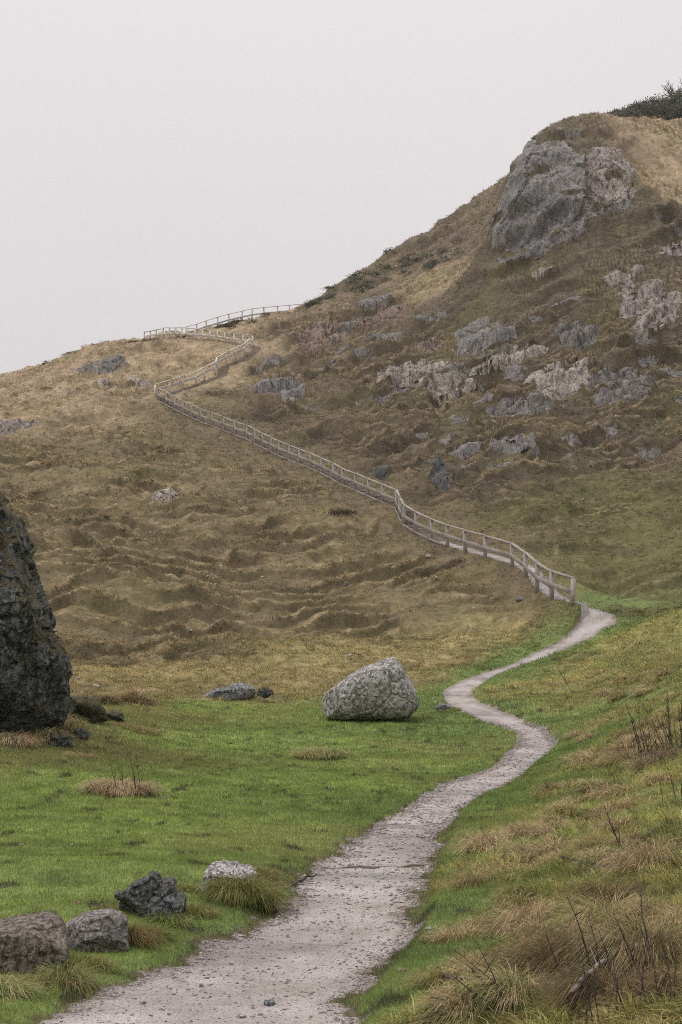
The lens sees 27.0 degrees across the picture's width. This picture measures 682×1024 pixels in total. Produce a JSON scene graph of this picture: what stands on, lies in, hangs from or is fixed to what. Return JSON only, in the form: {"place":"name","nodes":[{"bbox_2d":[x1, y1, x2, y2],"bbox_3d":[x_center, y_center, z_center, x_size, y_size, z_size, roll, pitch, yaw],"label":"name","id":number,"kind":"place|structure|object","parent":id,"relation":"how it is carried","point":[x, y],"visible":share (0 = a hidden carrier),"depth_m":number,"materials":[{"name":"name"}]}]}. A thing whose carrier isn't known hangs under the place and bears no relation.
{"place":"outdoors","nodes":[
{"label":"outdoors","id":0,"kind":"place"},
{"bbox_2d":[39,536,616,1023],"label":"path","id":1,"kind":"structure","parent":0,"point":[591,622],"depth_m":10.16,"materials":[{"name":"gravel"}]},
{"bbox_2d":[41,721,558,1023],"bbox_3d":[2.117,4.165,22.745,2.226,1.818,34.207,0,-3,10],"label":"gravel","id":2,"kind":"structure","parent":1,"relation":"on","point":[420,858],"depth_m":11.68,"materials":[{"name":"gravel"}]},
{"bbox_2d":[321,864,423,868],"bbox_3d":[0.331,3.655,14.628,1.108,0.064,0.157,1,-3,-14],"label":"drain bar","id":3,"kind":"object","parent":1,"relation":"on","point":[375,867],"visible":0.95,"depth_m":14.63,"materials":[{"name":"grey wood"}]},
{"bbox_2d":[0,111,681,677],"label":"hill","id":4,"kind":"structure","parent":0,"point":[122,579],"depth_m":94.22,"materials":[{"name":"plant"}]},
{"bbox_2d":[0,418,37,435],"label":"rock outcrop","id":5,"kind":"object","parent":4,"relation":"on","point":[9,427],"visible":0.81,"depth_m":115.51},
{"bbox_2d":[75,355,128,375],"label":"rock outcrop","id":6,"kind":"object","parent":4,"relation":"on","point":[109,364],"visible":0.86,"depth_m":144.85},
{"bbox_2d":[94,376,151,387],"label":"rock outcrop","id":7,"kind":"object","parent":4,"relation":"on","point":[104,381],"visible":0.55,"depth_m":137.83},
{"bbox_2d":[150,487,178,502],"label":"rock outcrop","id":8,"kind":"object","parent":4,"relation":"on","point":[167,493],"visible":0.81,"depth_m":85.91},
{"bbox_2d":[154,338,250,396],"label":"wooden fence","id":9,"kind":"object","parent":4,"relation":"on","point":[182,381],"visible":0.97,"depth_m":134.30,"materials":[{"name":"grey wood"}]},
{"bbox_2d":[161,327,253,346],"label":"wooden fence","id":10,"kind":"object","parent":4,"relation":"on","point":[195,334],"visible":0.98,"depth_m":150.96,"materials":[{"name":"grey wood"}]},
{"bbox_2d":[185,304,301,333],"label":"wooden fence","id":11,"kind":"object","parent":4,"relation":"on","point":[229,319],"visible":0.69,"depth_m":167.53,"materials":[{"name":"grey wood"}]},
{"bbox_2d":[253,374,291,393],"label":"rock outcrop","id":12,"kind":"object","parent":4,"relation":"on","point":[272,385],"visible":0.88,"depth_m":131.55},
{"bbox_2d":[281,376,304,402],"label":"rock outcrop","id":13,"kind":"object","parent":4,"relation":"on","point":[294,391],"visible":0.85,"depth_m":127.36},
{"bbox_2d":[257,443,339,479],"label":"timber steps","id":14,"kind":"structure","parent":4,"relation":"on","point":[313,466],"depth_m":103.27,"materials":[{"name":"grey wood"}]},
{"bbox_2d":[287,316,346,354],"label":"rock outcrop","id":15,"kind":"object","parent":4,"relation":"on","point":[306,342],"visible":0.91,"depth_m":148.03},
{"bbox_2d":[320,270,372,299],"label":"gorse bush","id":16,"kind":"object","parent":4,"relation":"on","point":[348,282],"visible":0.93,"depth_m":165.22,"materials":[{"name":"green plant"}]},
{"bbox_2d":[157,388,575,605],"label":"wooden fence","id":17,"kind":"object","parent":4,"relation":"on","point":[550,584],"visible":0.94,"depth_m":81.89,"materials":[{"name":"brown wood"}]},
{"bbox_2d":[356,292,392,310],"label":"rock outcrop","id":18,"kind":"object","parent":4,"relation":"on","point":[371,302],"visible":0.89,"depth_m":154.46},
{"bbox_2d":[372,464,390,480],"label":"rock outcrop","id":19,"kind":"object","parent":4,"relation":"on","point":[379,474],"visible":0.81,"depth_m":99.06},
{"bbox_2d":[356,301,410,324],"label":"rock outcrop","id":20,"kind":"object","parent":4,"relation":"on","point":[382,314],"visible":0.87,"depth_m":149.92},
{"bbox_2d":[359,247,421,284],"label":"gorse bush","id":21,"kind":"object","parent":4,"relation":"on","point":[400,261],"visible":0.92,"depth_m":164.16,"materials":[{"name":"green plant"}]},
{"bbox_2d":[377,359,449,387],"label":"rock outcrop","id":22,"kind":"object","parent":4,"relation":"on","point":[412,373],"visible":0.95,"depth_m":127.03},
{"bbox_2d":[413,336,441,353],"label":"rock outcrop","id":23,"kind":"object","parent":4,"relation":"on","point":[429,345],"visible":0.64,"depth_m":136.55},
{"bbox_2d":[428,455,451,492],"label":"rock outcrop","id":24,"kind":"object","parent":4,"relation":"on","point":[442,484],"visible":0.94,"depth_m":96.85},
{"bbox_2d":[419,236,464,268],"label":"gorse bush","id":25,"kind":"object","parent":4,"relation":"on","point":[430,262],"visible":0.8,"depth_m":158.47,"materials":[{"name":"green plant"}]},
{"bbox_2d":[427,371,476,407],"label":"rock outcrop","id":26,"kind":"object","parent":4,"relation":"on","point":[439,384],"visible":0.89,"depth_m":125.62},
{"bbox_2d":[447,441,480,459],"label":"rock outcrop","id":27,"kind":"object","parent":4,"relation":"on","point":[471,448],"visible":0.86,"depth_m":104.83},
{"bbox_2d":[251,205,681,499],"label":"broken rock","id":28,"kind":"object","parent":4,"relation":"on","point":[512,373],"visible":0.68,"depth_m":123.82,"materials":[{"name":"stone"}]},
{"bbox_2d":[452,316,517,355],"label":"rock outcrop","id":29,"kind":"object","parent":4,"relation":"on","point":[482,339],"visible":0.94,"depth_m":132.13,"materials":[{"name":"stone"}]},
{"bbox_2d":[469,343,547,375],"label":"rock outcrop","id":30,"kind":"object","parent":4,"relation":"on","point":[505,361],"visible":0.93,"depth_m":124.60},
{"bbox_2d":[490,432,535,453],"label":"rock outcrop","id":31,"kind":"object","parent":4,"relation":"on","point":[517,443],"visible":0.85,"depth_m":104.69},
{"bbox_2d":[486,389,566,419],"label":"rock outcrop","id":32,"kind":"object","parent":4,"relation":"on","point":[521,405],"visible":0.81,"depth_m":114.53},
{"bbox_2d":[491,140,585,263],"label":"rock outcrop","id":33,"kind":"object","parent":4,"relation":"on","point":[538,209],"visible":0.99,"depth_m":141.42,"materials":[{"name":"stone"}]},
{"bbox_2d":[523,357,590,400],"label":"rock outcrop","id":34,"kind":"object","parent":4,"relation":"on","point":[561,382],"visible":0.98,"depth_m":118.15,"materials":[{"name":"stone"}]},
{"bbox_2d":[550,319,601,348],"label":"rock outcrop","id":35,"kind":"object","parent":4,"relation":"on","point":[569,334],"visible":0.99,"depth_m":126.16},
{"bbox_2d":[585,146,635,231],"bbox_3d":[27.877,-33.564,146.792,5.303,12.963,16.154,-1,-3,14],"label":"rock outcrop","id":36,"kind":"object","parent":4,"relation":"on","point":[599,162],"visible":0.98,"depth_m":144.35,"materials":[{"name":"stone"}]},
{"bbox_2d":[602,199,635,215],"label":"rock outcrop","id":37,"kind":"object","parent":4,"relation":"on","point":[624,205],"visible":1,"depth_m":141.67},
{"bbox_2d":[587,356,654,406],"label":"rock outcrop","id":38,"kind":"object","parent":4,"relation":"on","point":[629,389],"visible":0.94,"depth_m":114.18,"materials":[{"name":"stone"}]},
{"bbox_2d":[602,264,643,287],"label":"rock outcrop","id":39,"kind":"object","parent":4,"relation":"on","point":[616,278],"visible":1,"depth_m":132.94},
{"bbox_2d":[607,87,681,119],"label":"scrub thicket","id":40,"kind":"object","parent":4,"relation":"on","point":[669,108],"visible":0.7,"depth_m":171.21,"materials":[{"name":"green plant"}]},
{"bbox_2d":[613,278,681,332],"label":"rock outcrop","id":41,"kind":"object","parent":4,"relation":"on","point":[663,306],"visible":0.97,"depth_m":128.89,"materials":[{"name":"stone"}]},
{"bbox_2d":[659,241,681,256],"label":"rock outcrop","id":42,"kind":"object","parent":4,"relation":"on","point":[677,250],"visible":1,"depth_m":137.31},
{"bbox_2d":[0,623,681,1023],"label":"ground","id":43,"kind":"structure","parent":0,"point":[208,935],"depth_m":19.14,"materials":[{"name":"plant"}]},
{"bbox_2d":[0,733,25,748],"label":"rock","id":44,"kind":"object","parent":43,"relation":"on","point":[12,735],"visible":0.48,"depth_m":26.84,"materials":[{"name":"stone"}]},
{"bbox_2d":[0,729,50,748],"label":"grass tussock","id":45,"kind":"object","parent":43,"relation":"on","point":[29,742],"depth_m":26.95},
{"bbox_2d":[0,969,64,1003],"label":"grass tussock","id":46,"kind":"object","parent":43,"relation":"on","point":[8,989],"depth_m":7.82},
{"bbox_2d":[0,911,68,975],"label":"rock","id":47,"kind":"object","parent":43,"relation":"on","point":[28,942],"visible":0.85,"depth_m":8.56,"materials":[{"name":"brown stone"}]},
{"bbox_2d":[0,491,72,734],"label":"rock outcrop","id":48,"kind":"object","parent":43,"relation":"on","point":[36,673],"visible":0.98,"depth_m":28.57,"materials":[{"name":"stone"}]},
{"bbox_2d":[15,726,77,746],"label":"grass tussock","id":49,"kind":"object","parent":43,"relation":"on","point":[43,733],"depth_m":28.70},
{"bbox_2d":[49,729,72,748],"bbox_3d":[-5.594,4.552,28.418,0.483,0.433,0.557,1,-3,-11],"label":"rock","id":50,"kind":"object","parent":43,"relation":"on","point":[62,738],"visible":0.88,"depth_m":28.21,"materials":[{"name":"stone"}]},
{"bbox_2d":[20,959,117,996],"bbox_3d":[-1.594,2.708,8.263,0.664,0.192,0.655,0,-3,0],"label":"grass tussock","id":51,"kind":"object","parent":43,"relation":"on","point":[68,977],"depth_m":8.24,"materials":[{"name":"plant"}]},
{"bbox_2d":[68,695,107,722],"bbox_3d":[-5.925,4.594,32.859,0.890,0.746,1.228,2,-4,-39],"label":"mossy rock","id":52,"kind":"object","parent":43,"relation":"on","point":[91,709],"visible":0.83,"depth_m":32.42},
{"bbox_2d":[66,951,115,973],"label":"grass tussock","id":53,"kind":"object","parent":43,"relation":"on","point":[82,959],"depth_m":8.79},
{"bbox_2d":[66,908,128,952],"bbox_3d":[-1.615,2.842,9.384,0.430,0.427,0.399,0,-3,-10],"label":"rock","id":54,"kind":"object","parent":43,"relation":"on","point":[104,929],"visible":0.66,"depth_m":9.25,"materials":[{"name":"grey stone"}]},
{"bbox_2d":[72,953,127,973],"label":"grass tussock","id":55,"kind":"object","parent":43,"relation":"on","point":[113,968],"depth_m":8.78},
{"bbox_2d":[106,709,124,722],"bbox_3d":[-5.408,4.868,33.828,0.562,0.333,0.550,0,-3,-9],"label":"rock","id":56,"kind":"object","parent":43,"relation":"on","point":[115,715],"visible":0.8,"depth_m":33.66,"materials":[{"name":"stone"}]},
{"bbox_2d":[69,776,173,796],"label":"grass tussock","id":57,"kind":"object","parent":43,"relation":"on","point":[107,787],"depth_m":21.40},
{"bbox_2d":[112,688,153,705],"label":"grass tussock","id":58,"kind":"object","parent":43,"relation":"on","point":[137,693],"depth_m":42.99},
{"bbox_2d":[115,722,164,735],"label":"grass tussock","id":59,"kind":"object","parent":43,"relation":"on","point":[138,729],"depth_m":33.04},
{"bbox_2d":[128,920,171,951],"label":"grass tussock","id":60,"kind":"object","parent":43,"relation":"on","point":[138,937],"depth_m":9.47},
{"bbox_2d":[114,870,186,923],"bbox_3d":[-1.395,2.912,10.418,0.531,0.544,0.385,0,-3,-8],"label":"rock","id":61,"kind":"object","parent":43,"relation":"on","point":[153,891],"visible":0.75,"depth_m":10.32,"materials":[{"name":"stone"}]},
{"bbox_2d":[131,920,184,945],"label":"grass tussock","id":62,"kind":"object","parent":43,"relation":"on","point":[167,933],"depth_m":9.79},
{"bbox_2d":[132,908,203,928],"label":"grass tussock","id":63,"kind":"object","parent":43,"relation":"on","point":[177,922],"depth_m":10.20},
{"bbox_2d":[182,900,229,919],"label":"grass tussock","id":64,"kind":"object","parent":43,"relation":"on","point":[199,909],"depth_m":10.55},
{"bbox_2d":[195,860,257,892],"bbox_3d":[-0.926,3.058,11.608,0.548,0.397,0.338,0,-3,-5],"label":"rock","id":65,"kind":"object","parent":43,"relation":"on","point":[216,868],"visible":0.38,"depth_m":11.57,"materials":[{"name":"white stone"}]},
{"bbox_2d":[204,683,256,700],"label":"rock slab","id":66,"kind":"object","parent":43,"relation":"on","point":[241,691],"visible":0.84,"depth_m":45.37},
{"bbox_2d":[185,868,305,918],"bbox_3d":[-0.758,3.037,11.288,1.123,0.338,1.038,0,-3,0],"label":"grass tussock","id":67,"kind":"object","parent":43,"relation":"on","point":[250,891],"depth_m":11.17,"materials":[{"name":"plant"}]},
{"bbox_2d":[251,863,300,893],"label":"grass tussock","id":68,"kind":"object","parent":43,"relation":"on","point":[263,870],"depth_m":12.08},
{"bbox_2d":[286,745,358,760],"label":"grass tussock","id":69,"kind":"object","parent":43,"relation":"on","point":[323,753],"depth_m":30.67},
{"bbox_2d":[57,599,681,1023],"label":"rough grass","id":70,"kind":"structure","parent":43,"relation":"on","point":[673,1011],"depth_m":25.16,"materials":[{"name":"plant"}]},
{"bbox_2d":[322,657,419,720],"bbox_3d":[0.831,4.959,40.093,2.767,1.759,2.173,0,-3,1],"label":"boulder","id":71,"kind":"object","parent":43,"relation":"on","point":[382,689],"visible":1,"depth_m":39.15,"materials":[{"name":"stone"}]},
{"bbox_2d":[394,963,476,995],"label":"grass tussock","id":72,"kind":"object","parent":43,"relation":"on","point":[432,975],"depth_m":7.64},
{"bbox_2d":[415,983,474,1015],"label":"grass tussock","id":73,"kind":"object","parent":43,"relation":"on","point":[442,988],"depth_m":6.57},
{"bbox_2d":[410,923,481,944],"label":"grass tussock","id":74,"kind":"object","parent":43,"relation":"on","point":[455,933],"depth_m":9.38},
{"bbox_2d":[400,971,511,1023],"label":"grass tussock","id":75,"kind":"object","parent":43,"relation":"on","point":[456,1009],"depth_m":6.48,"materials":[{"name":"plant"}]},
{"bbox_2d":[425,946,500,969],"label":"grass tussock","id":76,"kind":"object","parent":43,"relation":"on","point":[469,956],"depth_m":8.22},
{"bbox_2d":[432,867,500,891],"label":"grass tussock","id":77,"kind":"object","parent":43,"relation":"on","point":[469,880],"depth_m":11.65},
{"bbox_2d":[437,954,496,975],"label":"grass tussock","id":78,"kind":"object","parent":43,"relation":"on","point":[467,967],"depth_m":7.87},
{"bbox_2d":[442,944,502,996],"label":"twigs","id":79,"kind":"object","parent":43,"relation":"on","point":[450,976],"visible":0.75,"depth_m":6.92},
{"bbox_2d":[445,913,500,932],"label":"grass tussock","id":80,"kind":"object","parent":43,"relation":"on","point":[473,926],"depth_m":9.66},
{"bbox_2d":[431,937,524,1006],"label":"dead twigs","id":81,"kind":"object","parent":43,"relation":"on","point":[486,975],"visible":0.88,"depth_m":6.52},
{"bbox_2d":[445,829,520,857],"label":"grass tussock","id":82,"kind":"object","parent":43,"relation":"on","point":[477,843],"depth_m":14.09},
{"bbox_2d":[445,958,558,1020],"bbox_3d":[0.758,2.207,6.604,0.598,0.206,0.624,0,-3,0],"label":"grass tussock","id":83,"kind":"object","parent":43,"relation":"on","point":[516,987],"depth_m":6.56,"materials":[{"name":"plant"}]},
{"bbox_2d":[469,915,540,939],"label":"grass tussock","id":84,"kind":"object","parent":43,"relation":"on","point":[497,930],"depth_m":9.22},
{"bbox_2d":[477,836,533,856],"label":"grass tussock","id":85,"kind":"object","parent":43,"relation":"on","point":[515,844],"depth_m":13.65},
{"bbox_2d":[486,888,537,907],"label":"grass tussock","id":86,"kind":"object","parent":43,"relation":"on","point":[514,903],"depth_m":10.40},
{"bbox_2d":[484,820,545,839],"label":"grass tussock","id":87,"kind":"object","parent":43,"relation":"on","point":[515,829],"depth_m":14.79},
{"bbox_2d":[471,894,565,934],"bbox_3d":[1.166,2.651,9.280,0.791,0.267,0.724,0,-3,0],"label":"grass tussock","id":88,"kind":"object","parent":43,"relation":"on","point":[527,915],"depth_m":9.27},
{"bbox_2d":[500,918,550,939],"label":"grass tussock","id":89,"kind":"object","parent":43,"relation":"on","point":[527,926],"depth_m":8.83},
{"bbox_2d":[507,834,573,865],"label":"grass tussock","id":90,"kind":"object","parent":43,"relation":"on","point":[547,848],"depth_m":13.15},
{"bbox_2d":[513,819,581,837],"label":"grass tussock","id":91,"kind":"object","parent":43,"relation":"on","point":[544,829],"depth_m":14.58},
{"bbox_2d":[520,833,579,857],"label":"grass tussock","id":92,"kind":"object","parent":43,"relation":"on","point":[552,836],"depth_m":13.32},
{"bbox_2d":[530,798,582,820],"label":"grass tussock","id":93,"kind":"object","parent":43,"relation":"on","point":[563,805],"depth_m":16.06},
{"bbox_2d":[464,917,652,1005],"bbox_3d":[1.044,2.237,6.945,1.130,0.428,1.096,0,-3,0],"label":"grass tussock","id":94,"kind":"object","parent":43,"relation":"on","point":[530,958],"depth_m":6.97,"materials":[{"name":"plant"}]},
{"bbox_2d":[511,955,653,1023],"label":"grass tussock","id":95,"kind":"object","parent":43,"relation":"on","point":[564,984],"depth_m":6.14,"materials":[{"name":"plant"}]},
{"bbox_2d":[556,833,611,855],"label":"grass tussock","id":96,"kind":"object","parent":43,"relation":"on","point":[591,843],"depth_m":12.36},
{"bbox_2d":[566,847,613,866],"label":"grass tussock","id":97,"kind":"object","parent":43,"relation":"on","point":[591,855],"depth_m":11.86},
{"bbox_2d":[569,776,612,793],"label":"grass tussock","id":98,"kind":"object","parent":43,"relation":"on","point":[587,784],"depth_m":19.80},
{"bbox_2d":[524,885,672,942],"bbox_3d":[1.438,2.323,8.016,0.927,0.389,0.856,0,-3,0],"label":"grass tussock","id":99,"kind":"object","parent":43,"relation":"on","point":[593,908],"depth_m":8.06,"materials":[{"name":"plant"}]},
{"bbox_2d":[544,874,656,910],"bbox_3d":[1.718,2.568,9.488,0.876,0.260,0.822,0,-3,0],"label":"grass tussock","id":100,"kind":"object","parent":43,"relation":"on","point":[596,890],"depth_m":9.49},
{"bbox_2d":[579,802,624,822],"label":"grass tussock","id":101,"kind":"object","parent":43,"relation":"on","point":[598,815],"depth_m":15.68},
{"bbox_2d":[543,880,667,983],"bbox_3d":[1.250,1.997,6.491,0.591,0.533,0.283,1,-3,-26],"label":"bare shrub","id":102,"kind":"object","parent":43,"relation":"on","point":[630,952],"visible":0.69,"depth_m":6.48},
{"bbox_2d":[536,906,681,981],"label":"grass tussock","id":103,"kind":"object","parent":43,"relation":"on","point":[612,943],"depth_m":6.80,"materials":[{"name":"plant"}]},
{"bbox_2d":[568,946,626,995],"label":"fallen branch","id":104,"kind":"object","parent":103,"relation":"on","point":[581,978],"visible":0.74,"depth_m":6.20,"materials":[{"name":"wood"}]},
{"bbox_2d":[585,814,634,833],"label":"grass tussock","id":105,"kind":"object","parent":43,"relation":"on","point":[613,823],"depth_m":13.16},
{"bbox_2d":[591,749,634,767],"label":"grass tussock","id":106,"kind":"object","parent":43,"relation":"on","point":[609,762],"depth_m":23.34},
{"bbox_2d":[591,829,647,848],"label":"grass tussock","id":107,"kind":"object","parent":43,"relation":"on","point":[624,841],"depth_m":12.22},
{"bbox_2d":[603,732,642,753],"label":"grass tussock","id":108,"kind":"object","parent":43,"relation":"on","point":[627,738],"depth_m":24.90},
{"bbox_2d":[572,958,681,1023],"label":"grass tussock","id":109,"kind":"object","parent":43,"relation":"on","point":[647,985],"depth_m":5.45,"materials":[{"name":"plant"}]},
{"bbox_2d":[578,933,677,1023],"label":"bare shrub","id":110,"kind":"object","parent":43,"relation":"on","point":[640,992],"visible":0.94,"depth_m":5.26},
{"bbox_2d":[584,831,681,876],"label":"grass tussock","id":111,"kind":"object","parent":43,"relation":"on","point":[646,855],"depth_m":10.39,"materials":[{"name":"plant"}]},
{"bbox_2d":[615,895,670,919],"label":"grass tussock","id":112,"kind":"object","parent":43,"relation":"on","point":[645,907],"depth_m":8.00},
{"bbox_2d":[620,719,681,759],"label":"bare shrub","id":113,"kind":"object","parent":43,"relation":"on","point":[656,746],"visible":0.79,"depth_m":22.63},
{"bbox_2d":[621,741,681,776],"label":"grass tussock","id":114,"kind":"object","parent":43,"relation":"on","point":[647,759],"depth_m":20.54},
{"bbox_2d":[625,697,681,757],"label":"bare shrub","id":115,"kind":"object","parent":43,"relation":"on","point":[669,737],"visible":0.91,"depth_m":22.71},
{"bbox_2d":[637,771,676,785],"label":"grass tussock","id":116,"kind":"object","parent":43,"relation":"on","point":[660,777],"depth_m":17.93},
{"bbox_2d":[642,903,681,928],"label":"grass tussock","id":117,"kind":"object","parent":43,"relation":"on","point":[670,917],"depth_m":7.67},
{"bbox_2d":[0,0,681,373],"label":"sky","id":118,"kind":"structure","parent":0,"point":[164,163],"materials":[{"name":"white"}]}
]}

